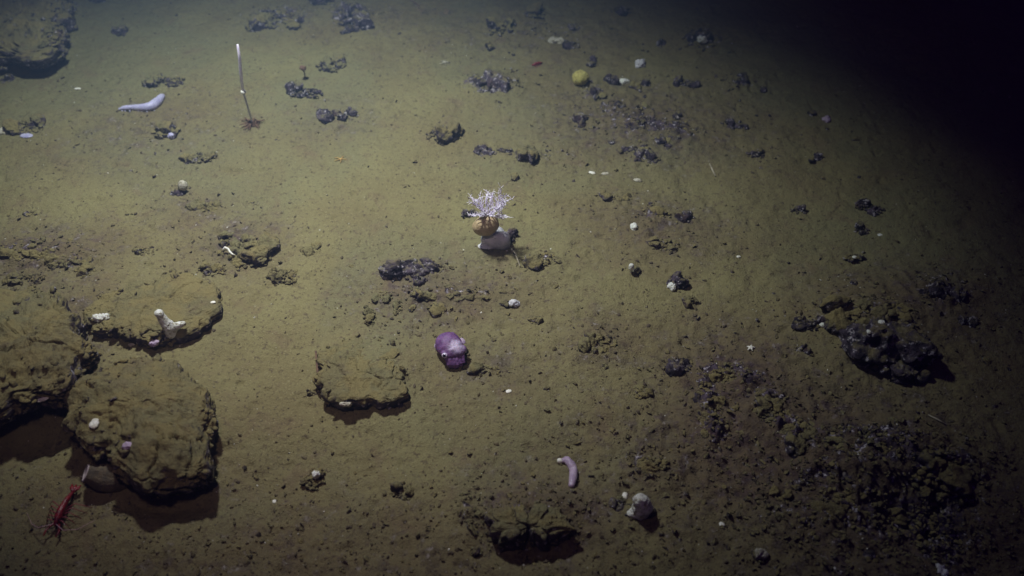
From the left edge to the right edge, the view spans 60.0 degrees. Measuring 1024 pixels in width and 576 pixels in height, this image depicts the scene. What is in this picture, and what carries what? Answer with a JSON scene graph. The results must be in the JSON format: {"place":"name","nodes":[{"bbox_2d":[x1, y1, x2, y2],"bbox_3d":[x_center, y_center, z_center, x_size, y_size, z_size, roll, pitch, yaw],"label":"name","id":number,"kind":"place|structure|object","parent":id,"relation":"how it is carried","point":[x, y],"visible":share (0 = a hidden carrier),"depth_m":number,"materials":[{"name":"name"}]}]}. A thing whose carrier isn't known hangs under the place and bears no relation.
{"place":"outdoors","nodes":[
{"label":"outdoors","id":0,"kind":"place"},
{"bbox_2d":[0,0,1023,575],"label":"seabed","id":1,"kind":"structure","parent":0,"point":[792,52],"depth_m":3.23,"materials":[{"name":"sand"}]},
{"bbox_2d":[0,74,14,82],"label":"stone","id":2,"kind":"object","parent":1,"relation":"on","point":[8,77],"visible":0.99,"depth_m":4.06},
{"bbox_2d":[2,113,45,135],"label":"craggy rock","id":3,"kind":"object","parent":1,"relation":"on","point":[12,127],"visible":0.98,"depth_m":3.78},
{"bbox_2d":[4,271,44,284],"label":"craggy rock","id":4,"kind":"object","parent":1,"relation":"on","point":[14,278],"visible":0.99,"depth_m":3.08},
{"bbox_2d":[0,243,55,261],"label":"craggy rock","id":5,"kind":"object","parent":1,"relation":"on","point":[8,254],"visible":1,"depth_m":3.17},
{"bbox_2d":[0,0,77,70],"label":"corner rock","id":6,"kind":"object","parent":1,"relation":"on","point":[35,28],"visible":0.99,"depth_m":4.10,"materials":[{"name":"stone"}]},
{"bbox_2d":[0,285,101,427],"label":"boulder","id":7,"kind":"object","parent":1,"relation":"on","point":[49,351],"visible":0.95,"depth_m":2.68,"materials":[{"name":"stone"}]},
{"bbox_2d":[27,484,94,537],"bbox_3d":[-1.250,0.628,2.462,0.151,0.046,0.151,-30,52,-26],"label":"red shrimp","id":8,"kind":"object","parent":1,"relation":"on","point":[60,511],"visible":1,"depth_m":2.45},
{"bbox_2d":[43,253,81,268],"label":"craggy rock","id":9,"kind":"object","parent":1,"relation":"on","point":[50,258],"visible":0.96,"depth_m":3.13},
{"bbox_2d":[73,262,95,277],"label":"stone","id":10,"kind":"object","parent":1,"relation":"on","point":[84,268],"visible":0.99,"depth_m":3.10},
{"bbox_2d":[82,463,129,492],"bbox_3d":[-1.155,0.540,2.526,0.129,0.107,0.086,0,45,0],"label":"vase sponge","id":11,"kind":"object","parent":1,"relation":"on","point":[100,477],"visible":0.85,"depth_m":2.50},
{"bbox_2d":[111,25,128,36],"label":"stone","id":12,"kind":"object","parent":1,"relation":"on","point":[121,30],"visible":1,"depth_m":4.35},
{"bbox_2d":[61,353,218,498],"bbox_3d":[-1.065,0.424,2.633,0.609,0.297,0.380,34,54,29],"label":"round boulder","id":13,"kind":"object","parent":1,"relation":"on","point":[171,440],"visible":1,"depth_m":2.52,"materials":[{"name":"stone"}]},
{"bbox_2d":[89,418,98,428],"bbox_3d":[-1.182,0.383,2.508,0.026,0.014,0.035,0,45,0],"label":"shell","id":14,"kind":"object","parent":13,"relation":"on","point":[94,423],"visible":1,"depth_m":2.50},
{"bbox_2d":[118,94,164,111],"bbox_3d":[-1.613,-0.803,3.895,0.208,0.043,0.094,-28,52,-25],"label":"sea cucumber","id":15,"kind":"object","parent":1,"relation":"on","point":[157,101],"visible":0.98,"depth_m":3.87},
{"bbox_2d":[132,246,153,255],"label":"stone","id":16,"kind":"object","parent":1,"relation":"on","point":[136,250],"visible":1,"depth_m":3.21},
{"bbox_2d":[82,268,222,348],"bbox_3d":[-1.185,0.098,2.983,0.420,0.164,0.365,-28,52,-25],"label":"flat rock","id":17,"kind":"object","parent":1,"relation":"on","point":[173,294],"visible":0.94,"depth_m":2.93,"materials":[{"name":"stone"}]},
{"bbox_2d":[91,313,109,322],"bbox_3d":[-1.344,0.098,2.901,0.060,0.033,0.038,0,45,0],"label":"sponge","id":18,"kind":"object","parent":17,"relation":"on","point":[98,318],"visible":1,"depth_m":2.89},
{"bbox_2d":[154,309,185,338],"bbox_3d":[-1.091,0.116,2.843,0.086,0.115,0.044,0,45,0],"label":"forked sponge","id":19,"kind":"object","parent":17,"relation":"on","point":[170,328],"visible":1,"depth_m":2.83},
{"bbox_2d":[141,73,184,87],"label":"craggy rock","id":20,"kind":"object","parent":1,"relation":"on","point":[150,81],"visible":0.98,"depth_m":4.04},
{"bbox_2d":[151,120,180,138],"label":"craggy rock","id":21,"kind":"object","parent":1,"relation":"on","point":[164,128],"visible":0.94,"depth_m":3.75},
{"bbox_2d":[170,188,185,195],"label":"stone","id":22,"kind":"object","parent":1,"relation":"on","point":[177,192],"visible":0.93,"depth_m":3.44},
{"bbox_2d":[177,180,187,190],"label":"stalked ball sponge","id":23,"kind":"object","parent":22,"relation":"on","point":[182,185],"visible":1,"depth_m":3.43},
{"bbox_2d":[178,151,216,163],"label":"craggy rock","id":24,"kind":"object","parent":1,"relation":"on","point":[189,158],"visible":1,"depth_m":3.61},
{"bbox_2d":[184,198,221,211],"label":"craggy rock","id":25,"kind":"object","parent":1,"relation":"on","point":[197,204],"visible":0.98,"depth_m":3.39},
{"bbox_2d":[198,260,226,275],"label":"stone","id":26,"kind":"object","parent":1,"relation":"on","point":[206,268],"visible":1,"depth_m":3.14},
{"bbox_2d":[217,230,236,247],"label":"stone","id":27,"kind":"object","parent":1,"relation":"on","point":[224,236],"visible":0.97,"depth_m":3.24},
{"bbox_2d":[236,44,264,129],"bbox_3d":[-1.114,-0.838,3.681,0.112,0.433,0.103,0,45,0],"label":"stalked sponge","id":28,"kind":"object","parent":1,"relation":"on","point":[250,122],"visible":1,"depth_m":3.71},
{"bbox_2d":[228,231,279,267],"bbox_3d":[-0.940,-0.127,3.210,0.198,0.120,0.160,0,45,0],"label":"craggy rock","id":29,"kind":"object","parent":1,"relation":"on","point":[252,250],"visible":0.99,"depth_m":3.18,"materials":[{"name":"stone"}]},
{"bbox_2d":[245,10,300,31],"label":"craggy rock","id":30,"kind":"object","parent":1,"relation":"on","point":[260,21],"visible":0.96,"depth_m":4.36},
{"bbox_2d":[266,266,297,284],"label":"craggy rock","id":31,"kind":"object","parent":1,"relation":"on","point":[275,275],"visible":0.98,"depth_m":3.12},
{"bbox_2d":[285,81,322,98],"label":"craggy rock","id":32,"kind":"object","parent":1,"relation":"on","point":[293,88],"visible":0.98,"depth_m":3.97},
{"bbox_2d":[300,242,321,256],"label":"stone","id":33,"kind":"object","parent":1,"relation":"on","point":[307,251],"visible":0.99,"depth_m":3.22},
{"bbox_2d":[299,467,325,490],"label":"craggy rock","id":34,"kind":"object","parent":1,"relation":"on","point":[307,481],"visible":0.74,"depth_m":2.55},
{"bbox_2d":[308,0,334,5],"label":"stone","id":35,"kind":"object","parent":1,"relation":"on","point":[317,2],"visible":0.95,"depth_m":4.51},
{"bbox_2d":[315,53,346,72],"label":"craggy rock","id":36,"kind":"object","parent":1,"relation":"on","point":[328,64],"visible":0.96,"depth_m":4.13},
{"bbox_2d":[316,106,358,123],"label":"craggy rock","id":37,"kind":"object","parent":1,"relation":"on","point":[324,116],"visible":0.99,"depth_m":3.83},
{"bbox_2d":[338,4,374,33],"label":"craggy rock","id":38,"kind":"object","parent":1,"relation":"on","point":[355,16],"visible":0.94,"depth_m":4.36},
{"bbox_2d":[312,335,408,410],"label":"half buried slab","id":39,"kind":"structure","parent":1,"relation":"on","point":[342,375],"depth_m":2.74,"materials":[{"name":"stone"}]},
{"bbox_2d":[362,307,376,323],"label":"stone","id":40,"kind":"object","parent":1,"relation":"on","point":[367,312],"visible":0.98,"depth_m":2.99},
{"bbox_2d":[371,290,392,303],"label":"stone","id":41,"kind":"object","parent":1,"relation":"on","point":[385,298],"visible":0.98,"depth_m":3.05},
{"bbox_2d":[392,299,402,314],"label":"stone","id":42,"kind":"object","parent":1,"relation":"on","point":[396,305],"visible":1,"depth_m":3.02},
{"bbox_2d":[390,481,414,500],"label":"stone","id":43,"kind":"object","parent":1,"relation":"on","point":[396,487],"visible":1,"depth_m":2.51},
{"bbox_2d":[378,257,441,285],"bbox_3d":[-0.360,-0.051,3.148,0.230,0.110,0.128,0,45,0],"label":"craggy rock","id":44,"kind":"object","parent":1,"relation":"on","point":[390,269],"visible":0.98,"depth_m":3.12,"materials":[{"name":"stone"}]},
{"bbox_2d":[426,302,446,317],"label":"stone","id":45,"kind":"object","parent":1,"relation":"on","point":[436,309],"visible":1,"depth_m":3.00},
{"bbox_2d":[426,122,464,144],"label":"craggy rock","id":46,"kind":"object","parent":1,"relation":"on","point":[448,132],"visible":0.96,"depth_m":3.72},
{"bbox_2d":[410,289,490,304],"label":"rocks","id":47,"kind":"object","parent":1,"relation":"on","point":[418,295],"visible":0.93,"depth_m":3.04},
{"bbox_2d":[434,332,467,368],"bbox_3d":[-0.196,0.193,2.849,0.102,0.071,0.126,-9,46,-9],"label":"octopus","id":48,"kind":"object","parent":1,"relation":"on","point":[450,348],"visible":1,"depth_m":2.82},
{"bbox_2d":[461,209,475,217],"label":"stone","id":49,"kind":"object","parent":1,"relation":"on","point":[464,213],"visible":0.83,"depth_m":3.38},
{"bbox_2d":[465,510,482,536],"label":"craggy rock","id":50,"kind":"object","parent":1,"relation":"on","point":[472,528],"visible":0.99,"depth_m":2.43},
{"bbox_2d":[469,544,483,557],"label":"stone","id":51,"kind":"object","parent":1,"relation":"on","point":[477,551],"visible":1,"depth_m":2.38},
{"bbox_2d":[466,361,499,376],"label":"stone","id":52,"kind":"object","parent":1,"relation":"on","point":[475,367],"visible":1,"depth_m":2.82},
{"bbox_2d":[472,69,512,92],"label":"craggy rock","id":53,"kind":"object","parent":1,"relation":"on","point":[494,81],"visible":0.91,"depth_m":3.99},
{"bbox_2d":[473,144,512,157],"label":"craggy rock","id":54,"kind":"object","parent":1,"relation":"on","point":[482,150],"visible":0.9,"depth_m":3.65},
{"bbox_2d":[478,227,510,249],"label":"pale rock","id":55,"kind":"object","parent":1,"relation":"on","point":[497,238],"visible":0.81,"depth_m":3.23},
{"bbox_2d":[467,183,513,235],"bbox_3d":[-0.076,-0.272,3.151,0.169,0.208,0.136,0,45,0],"label":"feather armed sea cucumber","id":56,"kind":"object","parent":55,"relation":"on","point":[485,223],"visible":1,"depth_m":3.15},
{"bbox_2d":[486,16,516,36],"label":"craggy rock","id":57,"kind":"object","parent":1,"relation":"on","point":[494,25],"visible":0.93,"depth_m":4.37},
{"bbox_2d":[0,1,1023,575],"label":"crust grit","id":58,"kind":"object","parent":1,"relation":"on","point":[920,541],"visible":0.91,"depth_m":2.55,"materials":[{"name":"gravel"}]},
{"bbox_2d":[0,1,1023,575],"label":"pebble grit","id":59,"kind":"object","parent":1,"relation":"on","point":[576,541],"visible":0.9,"depth_m":2.60,"materials":[{"name":"gravel"}]},
{"bbox_2d":[0,0,1023,575],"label":"mud crumbs","id":60,"kind":"object","parent":1,"relation":"on","point":[680,400],"visible":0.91,"depth_m":2.70,"materials":[{"name":"soil"}]},
{"bbox_2d":[5,18,1020,572],"bbox_3d":[-0.120,-0.353,3.487,5.085,0.166,3.258,0,45,0],"label":"shell grit","id":61,"kind":"object","parent":1,"relation":"on","point":[527,330],"visible":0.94,"depth_m":2.78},
{"bbox_2d":[507,227,518,240],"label":"stone","id":62,"kind":"object","parent":1,"relation":"on","point":[512,232],"visible":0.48,"depth_m":3.28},
{"bbox_2d":[512,145,538,163],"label":"craggy rock","id":63,"kind":"object","parent":1,"relation":"on","point":[530,155],"visible":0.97,"depth_m":3.62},
{"bbox_2d":[484,503,576,551],"bbox_3d":[0.050,0.676,2.449,0.251,0.188,0.134,0,45,0],"label":"bottom rock","id":64,"kind":"object","parent":1,"relation":"on","point":[541,526],"visible":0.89,"depth_m":2.38,"materials":[{"name":"stone"}]},
{"bbox_2d":[523,1,544,18],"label":"stone","id":65,"kind":"object","parent":1,"relation":"on","point":[534,10],"visible":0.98,"depth_m":4.48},
{"bbox_2d":[527,315,542,324],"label":"stone","id":66,"kind":"object","parent":1,"relation":"on","point":[538,320],"visible":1,"depth_m":2.98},
{"bbox_2d":[521,252,555,270],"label":"craggy rock","id":67,"kind":"object","parent":1,"relation":"on","point":[533,262],"visible":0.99,"depth_m":3.16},
{"bbox_2d":[547,37,564,43],"bbox_3d":[0.214,-1.198,4.318,0.088,0.054,0.056,0,45,0],"label":"sponge","id":68,"kind":"object","parent":1,"relation":"on","point":[557,40],"visible":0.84,"depth_m":4.30},
{"bbox_2d":[557,456,577,487],"bbox_3d":[0.169,0.529,2.559,0.048,0.042,0.115,-12,46,-12],"label":"sea cucumber","id":69,"kind":"object","parent":1,"relation":"on","point":[569,462],"visible":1,"depth_m":2.56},
{"bbox_2d":[562,40,578,49],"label":"stone","id":70,"kind":"object","parent":1,"relation":"on","point":[567,45],"visible":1,"depth_m":4.28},
{"bbox_2d":[572,70,588,84],"bbox_3d":[0.312,-0.960,4.042,0.080,0.063,0.078,0,45,0],"label":"ball sponge","id":71,"kind":"object","parent":1,"relation":"on","point":[580,77],"visible":1,"depth_m":4.02},
{"bbox_2d":[572,112,588,122],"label":"loose stone","id":72,"kind":"object","parent":1,"relation":"on","point":[577,116],"visible":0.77,"depth_m":3.82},
{"bbox_2d":[586,55,596,67],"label":"loose stone","id":73,"kind":"object","parent":1,"relation":"on","point":[592,62],"visible":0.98,"depth_m":4.18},
{"bbox_2d":[589,86,599,100],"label":"stone","id":74,"kind":"object","parent":1,"relation":"on","point":[593,91],"visible":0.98,"depth_m":3.98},
{"bbox_2d":[577,332,617,354],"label":"craggy rock","id":75,"kind":"object","parent":1,"relation":"on","point":[587,341],"visible":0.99,"depth_m":2.88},
{"bbox_2d":[603,73,618,84],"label":"stone","id":76,"kind":"object","parent":1,"relation":"on","point":[610,78],"visible":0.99,"depth_m":4.06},
{"bbox_2d":[599,190,631,201],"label":"stone","id":77,"kind":"object","parent":1,"relation":"on","point":[604,195],"visible":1,"depth_m":3.45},
{"bbox_2d":[609,497,629,511],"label":"stone","id":78,"kind":"object","parent":1,"relation":"on","point":[614,504],"visible":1,"depth_m":2.48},
{"bbox_2d":[609,6,630,15],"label":"stone","id":79,"kind":"object","parent":1,"relation":"on","point":[621,11],"visible":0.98,"depth_m":4.48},
{"bbox_2d":[629,80,641,89],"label":"loose stone","id":80,"kind":"object","parent":1,"relation":"on","point":[635,85],"visible":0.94,"depth_m":4.03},
{"bbox_2d":[622,503,655,519],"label":"craggy rock","id":81,"kind":"object","parent":1,"relation":"on","point":[652,514],"visible":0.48,"depth_m":2.46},
{"bbox_2d":[627,493,652,519],"bbox_3d":[0.357,0.605,2.446,0.056,0.093,0.067,34,54,29],"label":"blob sponge","id":82,"kind":"object","parent":81,"relation":"on","point":[641,508],"visible":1,"depth_m":2.42},
{"bbox_2d":[635,59,644,67],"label":"sponge","id":83,"kind":"object","parent":1,"relation":"on","point":[639,63],"visible":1,"depth_m":4.17},
{"bbox_2d":[632,384,653,399],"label":"stone","id":84,"kind":"object","parent":1,"relation":"on","point":[642,391],"visible":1,"depth_m":2.76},
{"bbox_2d":[634,148,660,163],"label":"craggy rock","id":85,"kind":"object","parent":1,"relation":"on","point":[651,156],"visible":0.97,"depth_m":3.64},
{"bbox_2d":[636,456,669,476],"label":"craggy rock","id":86,"kind":"object","parent":1,"relation":"on","point":[647,464],"visible":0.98,"depth_m":2.56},
{"bbox_2d":[649,205,671,217],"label":"stone","id":87,"kind":"object","parent":1,"relation":"on","point":[658,210],"visible":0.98,"depth_m":3.40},
{"bbox_2d":[654,133,666,144],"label":"loose stone","id":88,"kind":"object","parent":1,"relation":"on","point":[660,139],"visible":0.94,"depth_m":3.71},
{"bbox_2d":[646,235,680,251],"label":"craggy rock","id":89,"kind":"object","parent":1,"relation":"on","point":[653,241],"visible":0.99,"depth_m":3.26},
{"bbox_2d":[666,271,688,289],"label":"stone","id":90,"kind":"object","parent":1,"relation":"on","point":[679,280],"visible":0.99,"depth_m":3.13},
{"bbox_2d":[664,357,692,376],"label":"craggy rock","id":91,"kind":"object","parent":1,"relation":"on","point":[679,367],"visible":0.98,"depth_m":2.82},
{"bbox_2d":[674,210,692,222],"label":"stone","id":92,"kind":"object","parent":1,"relation":"on","point":[685,216],"visible":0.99,"depth_m":3.38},
{"bbox_2d":[673,75,700,87],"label":"stone","id":93,"kind":"object","parent":1,"relation":"on","point":[677,82],"visible":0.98,"depth_m":4.05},
{"bbox_2d":[681,295,698,308],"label":"stone","id":94,"kind":"object","parent":1,"relation":"on","point":[688,301],"visible":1,"depth_m":3.06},
{"bbox_2d":[685,28,713,47],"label":"craggy rock","id":95,"kind":"object","parent":1,"relation":"on","point":[692,35],"visible":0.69,"depth_m":4.30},
{"bbox_2d":[695,388,725,433],"bbox_3d":[0.610,0.383,2.716,0.104,0.059,0.180,0,45,0],"label":"crusted rock","id":96,"kind":"object","parent":1,"relation":"on","point":[719,401],"visible":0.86,"depth_m":2.71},
{"bbox_2d":[709,366,736,383],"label":"crusted rock","id":97,"kind":"object","parent":1,"relation":"on","point":[714,377],"visible":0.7,"depth_m":2.79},
{"bbox_2d":[720,117,748,129],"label":"stone","id":98,"kind":"object","parent":1,"relation":"on","point":[730,122],"visible":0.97,"depth_m":3.82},
{"bbox_2d":[736,71,750,84],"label":"stone","id":99,"kind":"object","parent":1,"relation":"on","point":[743,75],"visible":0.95,"depth_m":4.07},
{"bbox_2d":[746,147,764,159],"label":"stone","id":100,"kind":"object","parent":1,"relation":"on","point":[758,152],"visible":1,"depth_m":3.67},
{"bbox_2d":[754,548,768,560],"bbox_3d":[0.671,0.716,2.388,0.044,0.042,0.038,0,45,0],"label":"sponge","id":101,"kind":"object","parent":1,"relation":"on","point":[762,554],"visible":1,"depth_m":2.38},
{"bbox_2d":[752,392,783,422],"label":"crusted rock","id":102,"kind":"object","parent":1,"relation":"on","point":[764,407],"visible":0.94,"depth_m":2.70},
{"bbox_2d":[768,482,791,499],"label":"craggy rock","id":103,"kind":"object","parent":1,"relation":"on","point":[774,491],"visible":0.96,"depth_m":2.52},
{"bbox_2d":[790,204,806,213],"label":"stone","id":104,"kind":"object","parent":1,"relation":"on","point":[801,208],"visible":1,"depth_m":3.44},
{"bbox_2d":[779,421,818,455],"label":"crusted rock","id":105,"kind":"object","parent":1,"relation":"on","point":[790,439],"visible":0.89,"depth_m":2.62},
{"bbox_2d":[794,343,811,354],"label":"stone","id":106,"kind":"object","parent":1,"relation":"on","point":[805,348],"visible":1,"depth_m":2.89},
{"bbox_2d":[791,315,825,330],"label":"craggy rock","id":107,"kind":"object","parent":1,"relation":"on","point":[801,323],"visible":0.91,"depth_m":2.96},
{"bbox_2d":[843,253,863,262],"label":"stone","id":108,"kind":"object","parent":1,"relation":"on","point":[849,258],"visible":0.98,"depth_m":3.23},
{"bbox_2d":[810,490,910,531],"bbox_3d":[0.994,0.645,2.525,0.332,0.130,0.113,0,45,0],"label":"crusted ledge","id":109,"kind":"object","parent":1,"relation":"on","point":[899,516],"visible":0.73,"depth_m":2.51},
{"bbox_2d":[854,221,869,235],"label":"stone","id":110,"kind":"object","parent":1,"relation":"on","point":[859,226],"visible":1,"depth_m":3.34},
{"bbox_2d":[822,432,902,448],"bbox_3d":[1.049,0.460,2.615,0.297,0.050,0.070,0,45,0],"label":"crusted ledge","id":111,"kind":"object","parent":1,"relation":"on","point":[833,441],"visible":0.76,"depth_m":2.61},
{"bbox_2d":[855,198,872,209],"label":"stone","id":112,"kind":"object","parent":1,"relation":"on","point":[862,203],"visible":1,"depth_m":3.44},
{"bbox_2d":[819,294,916,333],"bbox_3d":[1.195,0.089,2.965,0.321,0.098,0.159,0,45,0],"label":"muddy rock","id":113,"kind":"object","parent":1,"relation":"on","point":[837,318],"visible":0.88,"depth_m":2.94,"materials":[{"name":"stone"}]},
{"bbox_2d":[862,549,875,559],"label":"loose stone","id":114,"kind":"object","parent":1,"relation":"on","point":[870,553],"visible":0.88,"depth_m":2.40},
{"bbox_2d":[864,205,885,216],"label":"stone","id":115,"kind":"object","parent":1,"relation":"on","point":[873,210],"visible":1,"depth_m":3.40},
{"bbox_2d":[837,316,942,385],"bbox_3d":[1.219,0.199,2.875,0.330,0.206,0.235,18,48,17],"label":"dark outcrop","id":116,"kind":"object","parent":1,"relation":"on","point":[906,354],"visible":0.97,"depth_m":2.81,"materials":[{"name":"stone"}]},
{"bbox_2d":[935,563,948,575],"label":"sponge","id":117,"kind":"object","parent":1,"relation":"on","point":[942,570],"visible":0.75,"depth_m":2.43},
{"bbox_2d":[911,450,979,508],"bbox_3d":[1.246,0.550,2.567,0.170,0.128,0.161,30,52,27],"label":"crusted ledge","id":118,"kind":"object","parent":1,"relation":"on","point":[956,479],"visible":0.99,"depth_m":2.55,"materials":[{"name":"stone"}]},
{"bbox_2d":[928,280,967,305],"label":"craggy rock","id":119,"kind":"object","parent":1,"relation":"on","point":[937,288],"visible":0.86,"depth_m":3.04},
{"bbox_2d":[957,315,978,327],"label":"stone","id":120,"kind":"object","parent":1,"relation":"on","point":[972,321],"visible":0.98,"depth_m":2.97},
{"bbox_2d":[13,2,1022,570],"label":"marine snow","id":121,"kind":"structure","parent":0,"point":[571,222],"depth_m":1.33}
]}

